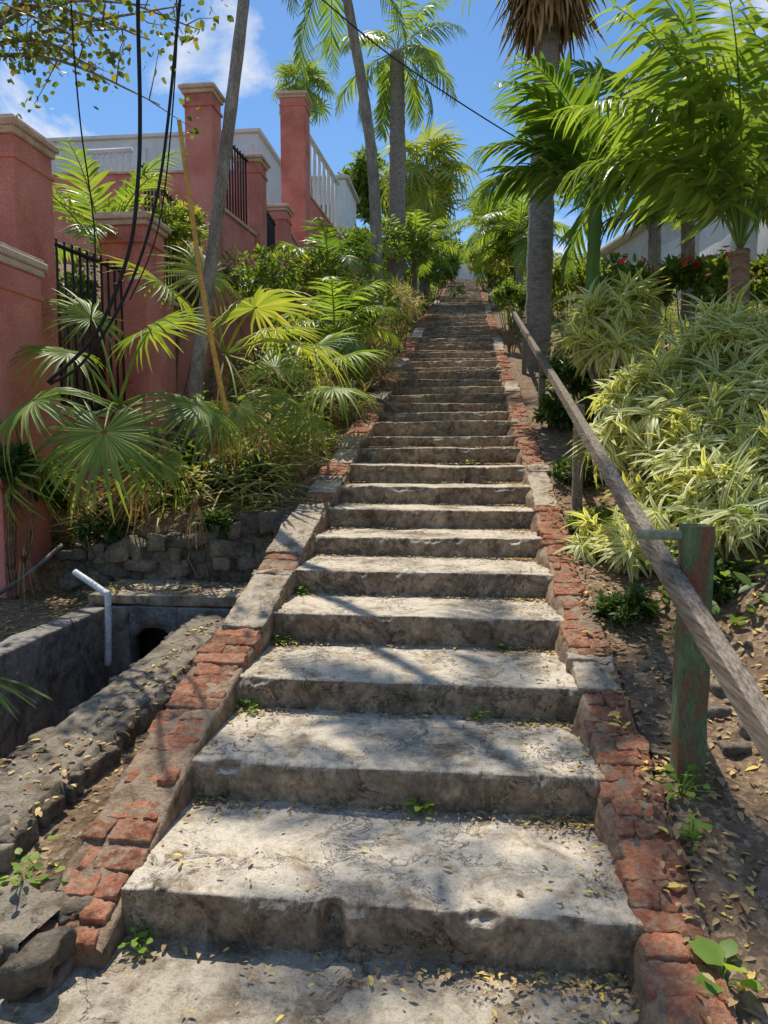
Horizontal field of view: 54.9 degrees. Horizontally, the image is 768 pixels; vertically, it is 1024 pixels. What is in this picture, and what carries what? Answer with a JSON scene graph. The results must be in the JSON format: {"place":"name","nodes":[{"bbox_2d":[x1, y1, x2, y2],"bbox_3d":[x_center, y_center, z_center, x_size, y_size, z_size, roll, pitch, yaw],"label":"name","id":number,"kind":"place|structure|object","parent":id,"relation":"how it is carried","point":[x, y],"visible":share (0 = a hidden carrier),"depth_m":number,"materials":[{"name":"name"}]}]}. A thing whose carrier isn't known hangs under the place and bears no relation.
{"place":"outdoors","nodes":[
{"label":"outdoors","id":0,"kind":"place"},
{"bbox_2d":[87,147,132,171],"bbox_3d":[-7.277,-9.268,19.680,1.224,0.752,0.144,1,5,6],"label":"white railing","id":1,"kind":"object","parent":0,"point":[111,151],"visible":0.59,"depth_m":19.62,"materials":[{"name":"paint"}]},
{"bbox_2d":[0,936,638,1023],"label":"path","id":2,"kind":"structure","parent":0,"point":[146,987],"depth_m":2.03,"materials":[{"name":"concrete"}]},
{"bbox_2d":[14,402,639,1023],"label":"leaf litter","id":3,"kind":"object","parent":2,"relation":"on","point":[568,976],"visible":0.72,"depth_m":2.62,"materials":[{"name":"plant"}]},
{"bbox_2d":[0,257,767,1023],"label":"ground","id":4,"kind":"structure","parent":0,"point":[716,885],"depth_m":3.25,"materials":[{"name":"soil"}]},
{"bbox_2d":[0,439,43,599],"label":"shrub","id":5,"kind":"object","parent":4,"relation":"on","point":[19,453],"visible":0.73,"depth_m":5.27,"materials":[{"name":"green plant"}]},
{"bbox_2d":[0,242,51,597],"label":"pillar","id":6,"kind":"structure","parent":4,"relation":"on","point":[21,275],"depth_m":5.56,"materials":[{"name":"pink paint"}]},
{"bbox_2d":[0,113,64,531],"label":"pillar","id":7,"kind":"structure","parent":4,"relation":"on","point":[28,153],"depth_m":6.11,"materials":[{"name":"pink paint"}]},
{"bbox_2d":[0,835,68,885],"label":"weed","id":8,"kind":"object","parent":4,"relation":"on","point":[32,858],"visible":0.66,"depth_m":2.34,"materials":[{"name":"green plant"}]},
{"bbox_2d":[0,871,93,1002],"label":"rock","id":9,"kind":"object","parent":4,"relation":"on","point":[38,968],"depth_m":2.09,"materials":[{"name":"stone"}]},
{"bbox_2d":[24,462,85,539],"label":"shrub","id":10,"kind":"object","parent":4,"relation":"on","point":[58,495],"visible":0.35,"depth_m":5.90,"materials":[{"name":"green plant"}]},
{"bbox_2d":[55,256,104,409],"bbox_3d":[-3.276,-1.642,7.682,0.722,2.073,0.882,1,5,6],"label":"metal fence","id":11,"kind":"object","parent":4,"relation":"on","point":[77,285],"visible":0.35,"depth_m":7.56,"materials":[{"name":"black metal"}]},
{"bbox_2d":[61,409,139,507],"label":"boundary wall","id":12,"kind":"structure","parent":4,"relation":"on","point":[102,416],"depth_m":7.27,"materials":[{"name":"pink paint"}]},
{"bbox_2d":[54,237,128,410],"bbox_3d":[-2.981,-1.800,7.316,0.045,1.580,1.548,1,5,12],"label":"iron railing","id":13,"kind":"object","parent":12,"relation":"on","point":[72,251],"visible":0.39,"depth_m":7.41,"materials":[{"name":"metal"}]},
{"bbox_2d":[70,498,136,558],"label":"shrub","id":14,"kind":"object","parent":4,"relation":"on","point":[80,533],"visible":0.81,"depth_m":5.56,"materials":[{"name":"green plant"}]},
{"bbox_2d":[0,614,225,873],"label":"stone wall","id":15,"kind":"structure","parent":4,"relation":"on","point":[78,721],"depth_m":3.06,"materials":[{"name":"stone"}]},
{"bbox_2d":[49,0,181,384],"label":"utility cable","id":16,"kind":"object","parent":4,"relation":"on","point":[84,360],"visible":1,"depth_m":4.53,"materials":[{"name":"rubber"}]},
{"bbox_2d":[47,0,141,382],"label":"utility cable","id":17,"kind":"object","parent":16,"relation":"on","point":[116,289],"visible":1,"depth_m":4.43,"materials":[{"name":"rubber"}]},
{"bbox_2d":[0,0,233,143],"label":"overhanging tree","id":18,"kind":"object","parent":4,"relation":"on","point":[38,43],"visible":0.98,"depth_m":5.21,"materials":[{"name":"green plant"}]},
{"bbox_2d":[70,1,95,329],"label":"utility cable","id":19,"kind":"object","parent":18,"relation":"hanging from","point":[85,166],"visible":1,"depth_m":5.21,"materials":[{"name":"rubber"}]},
{"bbox_2d":[0,287,244,542],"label":"fan palm","id":20,"kind":"object","parent":4,"relation":"on","point":[125,480],"visible":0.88,"depth_m":5.21,"materials":[{"name":"green plant"}]},
{"bbox_2d":[0,580,247,874],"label":"leaf litter","id":21,"kind":"object","parent":4,"relation":"on","point":[27,786],"visible":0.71,"depth_m":3.30,"materials":[{"name":"plant"}]},
{"bbox_2d":[0,579,248,758],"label":"drain pit","id":22,"kind":"object","parent":4,"relation":"in","point":[60,661],"visible":0.32,"depth_m":4.73,"materials":[{"name":"concrete"}]},
{"bbox_2d":[0,677,54,719],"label":"strap plant","id":23,"kind":"object","parent":22,"relation":"in","point":[3,699],"visible":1,"depth_m":3.60,"materials":[{"name":"green plant"}]},
{"bbox_2d":[72,569,111,665],"bbox_3d":[-1.910,0.689,4.864,0.340,0.607,0.053,3,6,30],"label":"drain pipe","id":24,"kind":"object","parent":22,"relation":"attached to","point":[103,591],"visible":1,"depth_m":4.79,"materials":[{"name":"white plastic"}]},
{"bbox_2d":[52,137,208,284],"bbox_3d":[-3.160,-2.881,8.565,2.431,2.385,2.700,-2,6,-19],"label":"feather palm","id":25,"kind":"object","parent":4,"relation":"on","point":[84,227],"visible":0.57,"depth_m":8.12,"materials":[{"name":"green plant"}]},
{"bbox_2d":[91,210,171,454],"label":"pillar","id":26,"kind":"structure","parent":4,"relation":"on","point":[139,313],"depth_m":8.07,"materials":[{"name":"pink paint"}]},
{"bbox_2d":[52,169,234,264],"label":"boundary wall","id":27,"kind":"structure","parent":4,"relation":"on","point":[179,186],"depth_m":15.77,"materials":[{"name":"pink paint"}]},
{"bbox_2d":[47,128,280,203],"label":"white house","id":28,"kind":"structure","parent":4,"relation":"on","point":[250,140],"depth_m":21.08,"materials":[{"name":"paint"}]},
{"bbox_2d":[130,432,214,497],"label":"shrub","id":29,"kind":"object","parent":4,"relation":"on","point":[187,459],"visible":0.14,"depth_m":6.30,"materials":[{"name":"green plant"}]},
{"bbox_2d":[55,509,294,591],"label":"stone wall","id":30,"kind":"structure","parent":4,"relation":"on","point":[238,554],"depth_m":5.44,"materials":[{"name":"stone"}]},
{"bbox_2d":[187,507,235,582],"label":"shrub","id":31,"kind":"object","parent":30,"relation":"on","point":[216,517],"visible":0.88,"depth_m":5.38,"materials":[{"name":"green plant"}]},
{"bbox_2d":[150,190,209,412],"bbox_3d":[-2.691,-2.585,9.347,1.285,2.728,1.069,5,7,42],"label":"shrub","id":32,"kind":"object","parent":4,"relation":"on","point":[172,217],"visible":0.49,"depth_m":9.13,"materials":[{"name":"green plant"}]},
{"bbox_2d":[165,296,213,427],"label":"boundary wall","id":33,"kind":"structure","parent":4,"relation":"on","point":[186,348],"depth_m":9.55,"materials":[{"name":"pink paint"}]},
{"bbox_2d":[141,163,200,315],"bbox_3d":[-2.757,-3.410,9.827,0.042,1.430,2.668,0,5,0],"label":"iron railing","id":34,"kind":"object","parent":33,"relation":"on","point":[196,304],"visible":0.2,"depth_m":9.56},
{"bbox_2d":[178,82,224,368],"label":"pillar","id":35,"kind":"structure","parent":4,"relation":"on","point":[208,98],"depth_m":11.04,"materials":[{"name":"pink paint"}]},
{"bbox_2d":[177,119,228,412],"bbox_3d":[-1.310,-1.771,5.421,0.347,2.060,0.099,-4,6,-35],"label":"bamboo cane","id":36,"kind":"object","parent":4,"relation":"on","point":[202,288],"visible":1,"depth_m":5.36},
{"bbox_2d":[187,0,249,464],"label":"slender tree","id":37,"kind":"object","parent":4,"relation":"on","point":[198,362],"visible":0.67,"depth_m":6.47,"materials":[{"name":"grey plant"}]},
{"bbox_2d":[38,316,423,553],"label":"dry grass","id":38,"kind":"structure","parent":4,"relation":"on","point":[242,496],"depth_m":5.99,"materials":[{"name":"plant"}]},
{"bbox_2d":[101,239,364,481],"bbox_3d":[-1.321,-1.400,6.765,2.508,2.433,1.663,3,6,30],"label":"fan palm","id":39,"kind":"object","parent":4,"relation":"on","point":[312,350],"visible":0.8,"depth_m":6.37,"materials":[{"name":"green plant"}]},
{"bbox_2d":[29,280,449,968],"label":"stair kerb","id":40,"kind":"structure","parent":4,"relation":"on","point":[139,814],"depth_m":3.05,"materials":[{"name":"brick"}]},
{"bbox_2d":[223,208,256,360],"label":"boundary wall","id":41,"kind":"structure","parent":4,"relation":"on","point":[239,234],"depth_m":12.32,"materials":[{"name":"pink paint"}]},
{"bbox_2d":[226,145,247,224],"bbox_3d":[-2.558,-5.514,12.265,0.051,1.280,1.604,1,5,11],"label":"iron railing","id":42,"kind":"object","parent":41,"relation":"on","point":[236,150],"visible":0.38,"depth_m":12.61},
{"bbox_2d":[204,451,282,497],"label":"shrub","id":43,"kind":"object","parent":4,"relation":"on","point":[256,469],"visible":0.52,"depth_m":6.04,"materials":[{"name":"green plant"}]},
{"bbox_2d":[51,269,446,544],"bbox_3d":[0.458,-7.234,25.402,2.498,11.529,40.697,1,5,6],"label":"ground cover","id":44,"kind":"object","parent":4,"relation":"on","point":[198,468],"visible":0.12,"depth_m":6.54,"materials":[{"name":"green plant"}]},
{"bbox_2d":[233,153,270,350],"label":"pillar","id":45,"kind":"structure","parent":4,"relation":"on","point":[258,166],"depth_m":13.09,"materials":[{"name":"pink paint"}]},
{"bbox_2d":[217,243,307,382],"bbox_3d":[-1.755,-2.732,10.273,1.440,1.926,1.220,1,5,6],"label":"shrub","id":46,"kind":"object","parent":4,"relation":"on","point":[261,275],"visible":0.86,"depth_m":10.11,"materials":[{"name":"green plant"}]},
{"bbox_2d":[267,203,294,321],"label":"pillar","id":47,"kind":"structure","parent":4,"relation":"on","point":[281,214],"depth_m":15.44,"materials":[{"name":"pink paint"}]},
{"bbox_2d":[276,90,312,312],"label":"pillar","id":48,"kind":"structure","parent":4,"relation":"on","point":[295,107],"depth_m":17.40,"materials":[{"name":"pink paint"}]},
{"bbox_2d":[260,310,335,401],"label":"shrub","id":49,"kind":"object","parent":4,"relation":"on","point":[299,320],"visible":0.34,"depth_m":9.20,"materials":[{"name":"green plant"}]},
{"bbox_2d":[270,48,337,195],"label":"fan palm","id":50,"kind":"object","parent":4,"relation":"on","point":[286,70],"visible":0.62,"depth_m":26.93,"materials":[{"name":"green plant"}]},
{"bbox_2d":[234,325,390,475],"bbox_3d":[-0.696,-1.032,7.447,1.534,1.875,1.818,4,7,40],"label":"fan palm","id":51,"kind":"object","parent":4,"relation":"on","point":[330,339],"visible":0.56,"depth_m":7.25,"materials":[{"name":"green plant"}]},
{"bbox_2d":[273,246,358,357],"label":"shrub","id":52,"kind":"object","parent":4,"relation":"on","point":[307,264],"visible":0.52,"depth_m":12.15,"materials":[{"name":"green plant"}]},
{"bbox_2d":[258,217,400,334],"bbox_3d":[-0.949,-3.785,12.927,2.253,2.354,2.246,-5,7,-43],"label":"feather palm","id":53,"kind":"object","parent":4,"relation":"on","point":[345,260],"visible":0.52,"depth_m":12.77,"materials":[{"name":"green plant"}]},
{"bbox_2d":[310,194,356,315],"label":"boundary wall","id":54,"kind":"structure","parent":4,"relation":"on","point":[316,210],"depth_m":19.20,"materials":[{"name":"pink paint"}]},
{"bbox_2d":[310,134,339,229],"bbox_3d":[-1.698,-8.869,20.098,0.144,1.622,4.203,1,5,9],"label":"white railing","id":55,"kind":"object","parent":54,"relation":"on","point":[333,182],"visible":0.56,"depth_m":20.34,"materials":[{"name":"paint"}]},
{"bbox_2d":[311,174,359,238],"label":"white house","id":56,"kind":"structure","parent":4,"relation":"on","point":[348,198],"depth_m":30.44,"materials":[{"name":"paint"}]},
{"bbox_2d":[271,276,405,387],"bbox_3d":[-0.596,-2.104,9.594,1.750,1.733,1.651,-3,6,-30],"label":"feather palm","id":57,"kind":"object","parent":4,"relation":"on","point":[351,347],"visible":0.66,"depth_m":9.41,"materials":[{"name":"green plant"}]},
{"bbox_2d":[292,365,388,426],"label":"shrub","id":58,"kind":"object","parent":4,"relation":"on","point":[335,403],"visible":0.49,"depth_m":8.53,"materials":[{"name":"green plant"}]},
{"bbox_2d":[281,0,408,355],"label":"coconut palm","id":59,"kind":"object","parent":4,"relation":"on","point":[371,153],"visible":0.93,"depth_m":13.63,"materials":[{"name":"grey plant"}]},
{"bbox_2d":[309,273,408,386],"bbox_3d":[-0.382,-2.628,10.807,1.574,1.757,1.144,-3,6,-30],"label":"shrub","id":60,"kind":"object","parent":4,"relation":"on","point":[388,294],"visible":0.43,"depth_m":10.67,"materials":[{"name":"green plant"}]},
{"bbox_2d":[337,144,389,225],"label":"tree","id":61,"kind":"object","parent":4,"relation":"on","point":[357,173],"visible":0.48,"depth_m":34.25,"materials":[{"name":"green plant"}]},
{"bbox_2d":[324,214,411,333],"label":"shrub","id":62,"kind":"object","parent":4,"relation":"on","point":[346,233],"visible":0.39,"depth_m":15.45,"materials":[{"name":"green plant"}]},
{"bbox_2d":[323,315,412,390],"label":"shrub","id":63,"kind":"object","parent":4,"relation":"on","point":[376,343],"visible":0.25,"depth_m":10.39,"materials":[{"name":"green plant"}]},
{"bbox_2d":[121,278,643,976],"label":"staircase","id":64,"kind":"structure","parent":4,"relation":"on","point":[387,894],"depth_m":2.89,"materials":[{"name":"concrete"}]},
{"bbox_2d":[305,0,468,323],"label":"coconut palm","id":65,"kind":"object","parent":4,"relation":"on","point":[391,81],"visible":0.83,"depth_m":19.20,"materials":[{"name":"green plant"}]},
{"bbox_2d":[368,274,429,356],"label":"shrub","id":66,"kind":"object","parent":4,"relation":"on","point":[408,300],"visible":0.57,"depth_m":13.68,"materials":[{"name":"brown plant"}]},
{"bbox_2d":[381,214,436,323],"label":"shrub","id":67,"kind":"object","parent":4,"relation":"on","point":[417,255],"visible":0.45,"depth_m":19.20,"materials":[{"name":"green plant"}]},
{"bbox_2d":[383,209,466,320],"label":"feather palm","id":68,"kind":"object","parent":4,"relation":"on","point":[436,244],"visible":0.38,"depth_m":20.46,"materials":[{"name":"green plant"}]},
{"bbox_2d":[377,118,481,307],"bbox_3d":[1.532,-9.869,25.295,3.787,5.959,3.822,1,5,6],"label":"fan palm","id":69,"kind":"object","parent":4,"relation":"on","point":[432,194],"visible":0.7,"depth_m":24.52,"materials":[{"name":"green plant"}]},
{"bbox_2d":[404,251,466,308],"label":"shrub","id":70,"kind":"object","parent":4,"relation":"on","point":[442,272],"visible":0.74,"depth_m":24.39,"materials":[{"name":"green plant"}]},
{"bbox_2d":[445,191,526,301],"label":"feather palm","id":71,"kind":"object","parent":4,"relation":"on","point":[459,227],"visible":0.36,"depth_m":26.09,"materials":[{"name":"green plant"}]},
{"bbox_2d":[479,226,527,328],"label":"shrub","id":72,"kind":"object","parent":4,"relation":"on","point":[506,255],"visible":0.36,"depth_m":17.08,"materials":[{"name":"green plant"}]},
{"bbox_2d":[489,280,525,352],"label":"shrub","id":73,"kind":"object","parent":4,"relation":"on","point":[501,296],"visible":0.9,"depth_m":13.53,"materials":[{"name":"green plant"}]},
{"bbox_2d":[454,184,580,332],"bbox_3d":[2.989,-5.600,16.508,2.919,3.508,2.867,1,5,6],"label":"feather palm","id":74,"kind":"object","parent":4,"relation":"on","point":[510,215],"visible":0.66,"depth_m":16.18,"materials":[{"name":"green plant"}]},
{"bbox_2d":[445,0,615,371],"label":"skirted palm","id":75,"kind":"object","parent":4,"relation":"on","point":[548,29],"visible":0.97,"depth_m":11.29,"materials":[{"name":"grey plant"}]},
{"bbox_2d":[531,383,597,431],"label":"shrub","id":76,"kind":"object","parent":4,"relation":"on","point":[552,413],"visible":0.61,"depth_m":7.61,"materials":[{"name":"green plant"}]},
{"bbox_2d":[546,447,604,488],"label":"shrub","id":77,"kind":"object","parent":4,"relation":"on","point":[560,469],"visible":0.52,"depth_m":5.94,"materials":[{"name":"green plant"}]},
{"bbox_2d":[551,250,610,336],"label":"shrub","id":78,"kind":"object","parent":4,"relation":"on","point":[580,282],"visible":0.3,"depth_m":12.33,"materials":[{"name":"green plant"}]},
{"bbox_2d":[538,349,632,406],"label":"shrub","id":79,"kind":"object","parent":4,"relation":"on","point":[563,372],"visible":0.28,"depth_m":7.86,"materials":[{"name":"green plant"}]},
{"bbox_2d":[463,50,717,405],"bbox_3d":[2.272,-2.948,8.087,2.825,3.811,2.120,1,5,6],"label":"feather palm","id":80,"kind":"object","parent":4,"relation":"on","point":[531,178],"visible":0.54,"depth_m":7.96,"materials":[{"name":"green plant"}]},
{"bbox_2d":[565,504,626,533],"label":"shrub","id":81,"kind":"object","parent":4,"relation":"on","point":[609,513],"visible":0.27,"depth_m":5.02,"materials":[{"name":"green plant"}]},
{"bbox_2d":[478,279,738,1023],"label":"stair kerb","id":82,"kind":"structure","parent":4,"relation":"on","point":[664,967],"depth_m":2.60,"materials":[{"name":"brick"}]},
{"bbox_2d":[547,266,674,423],"bbox_3d":[2.185,-1.558,7.031,1.319,1.564,1.287,1,5,6],"label":"variegated shrub","id":83,"kind":"object","parent":4,"relation":"on","point":[606,335],"visible":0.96,"depth_m":6.92,"materials":[{"name":"green plant"}]},
{"bbox_2d":[552,492,682,582],"bbox_3d":[1.521,0.187,4.551,1.015,0.651,0.984,1,5,6],"label":"variegated shrub","id":84,"kind":"object","parent":4,"relation":"on","point":[615,541],"visible":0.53,"depth_m":4.45,"materials":[{"name":"green plant"}]},
{"bbox_2d":[588,583,661,627],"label":"shrub","id":85,"kind":"object","parent":4,"relation":"on","point":[619,608],"visible":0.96,"depth_m":3.77,"materials":[{"name":"green plant"}]},
{"bbox_2d":[485,252,767,639],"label":"ground cover","id":86,"kind":"object","parent":4,"relation":"on","point":[745,579],"visible":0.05,"depth_m":4.21,"materials":[{"name":"green plant"}]},
{"bbox_2d":[599,252,660,367],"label":"shrub","id":87,"kind":"object","parent":4,"relation":"on","point":[613,261],"visible":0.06,"depth_m":8.86,"materials":[{"name":"green plant"}]},
{"bbox_2d":[509,307,767,784],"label":"wooden handrail","id":88,"kind":"object","parent":4,"relation":"on","point":[702,645],"visible":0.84,"depth_m":2.62,"materials":[{"name":"brown wood"}]},
{"bbox_2d":[512,0,767,349],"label":"feather palm","id":89,"kind":"object","parent":4,"relation":"on","point":[574,234],"visible":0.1,"depth_m":9.81,"materials":[{"name":"green plant"}]},
{"bbox_2d":[563,344,727,496],"bbox_3d":[1.918,-0.622,5.330,1.277,1.102,1.286,1,5,6],"label":"variegated shrub","id":90,"kind":"object","parent":4,"relation":"on","point":[644,406],"visible":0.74,"depth_m":5.12,"materials":[{"name":"green plant"}]},
{"bbox_2d":[545,481,767,1023],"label":"leaf litter","id":91,"kind":"object","parent":4,"relation":"on","point":[763,993],"visible":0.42,"depth_m":2.60,"materials":[{"name":"plant"}]},
{"bbox_2d":[546,0,767,318],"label":"feather palm","id":92,"kind":"object","parent":4,"relation":"on","point":[730,156],"visible":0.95,"depth_m":5.52,"materials":[{"name":"green plant"}]},
{"bbox_2d":[584,166,767,325],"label":"feather palm","id":93,"kind":"object","parent":4,"relation":"on","point":[688,247],"visible":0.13,"depth_m":8.07,"materials":[{"name":"green plant"}]},
{"bbox_2d":[591,365,767,528],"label":"variegated shrub","id":94,"kind":"object","parent":4,"relation":"on","point":[673,445],"visible":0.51,"depth_m":4.63,"materials":[{"name":"green plant"}]},
{"bbox_2d":[607,245,754,351],"bbox_3d":[3.061,-1.803,7.300,1.574,1.523,1.120,-3,6,-28],"label":"shrub","id":95,"kind":"object","parent":4,"relation":"on","point":[682,271],"visible":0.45,"depth_m":7.25,"materials":[{"name":"green plant"}]},
{"bbox_2d":[596,275,767,434],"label":"variegated shrub","id":96,"kind":"object","parent":4,"relation":"on","point":[729,336],"visible":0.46,"depth_m":5.11,"materials":[{"name":"green plant"}]},
{"bbox_2d":[647,764,716,800],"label":"weed","id":97,"kind":"object","parent":4,"relation":"on","point":[691,767],"visible":0.98,"depth_m":2.61,"materials":[{"name":"green plant"}]},
{"bbox_2d":[600,213,767,299],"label":"grey house","id":98,"kind":"structure","parent":4,"relation":"on","point":[707,242],"depth_m":15.02,"materials":[{"name":"white paint"}]},
{"bbox_2d":[673,813,712,849],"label":"weed","id":99,"kind":"object","parent":4,"relation":"on","point":[692,834],"visible":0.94,"depth_m":2.42,"materials":[{"name":"green plant"}]},
{"bbox_2d":[637,402,767,568],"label":"variegated shrub","id":100,"kind":"object","parent":4,"relation":"on","point":[718,479],"visible":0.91,"depth_m":4.13,"materials":[{"name":"green plant"}]},
{"bbox_2d":[699,213,734,298],"bbox_3d":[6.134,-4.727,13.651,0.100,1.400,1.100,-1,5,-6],"label":"house","id":101,"kind":"structure","parent":4,"relation":"on","point":[709,244],"depth_m":13.59,"materials":[{"name":"white paint"}]},
{"bbox_2d":[679,359,767,475],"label":"variegated shrub","id":102,"kind":"object","parent":4,"relation":"on","point":[745,399],"visible":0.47,"depth_m":4.56,"materials":[{"name":"green plant"}]},
{"bbox_2d":[687,935,761,994],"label":"weed","id":103,"kind":"object","parent":4,"relation":"on","point":[708,951],"visible":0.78,"depth_m":1.97,"materials":[{"name":"green plant"}]},
{"bbox_2d":[699,248,767,317],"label":"shrub","id":104,"kind":"object","parent":4,"relation":"on","point":[759,283],"visible":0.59,"depth_m":6.28,"materials":[{"name":"green plant"}]},
{"bbox_2d":[717,740,751,756],"bbox_3d":[1.348,0.919,2.844,0.116,0.082,0.101,1,5,6],"label":"rock","id":105,"kind":"object","parent":4,"relation":"on","point":[731,749],"visible":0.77,"depth_m":2.81,"materials":[{"name":"stone"}]},
{"bbox_2d":[712,544,757,605],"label":"shrub","id":106,"kind":"object","parent":4,"relation":"on","point":[720,592],"visible":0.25,"depth_m":3.76,"materials":[{"name":"green plant"}]},
{"bbox_2d":[0,0,767,270],"label":"sky","id":107,"kind":"structure","parent":0,"point":[474,64],"materials":[{"name":"blue"}]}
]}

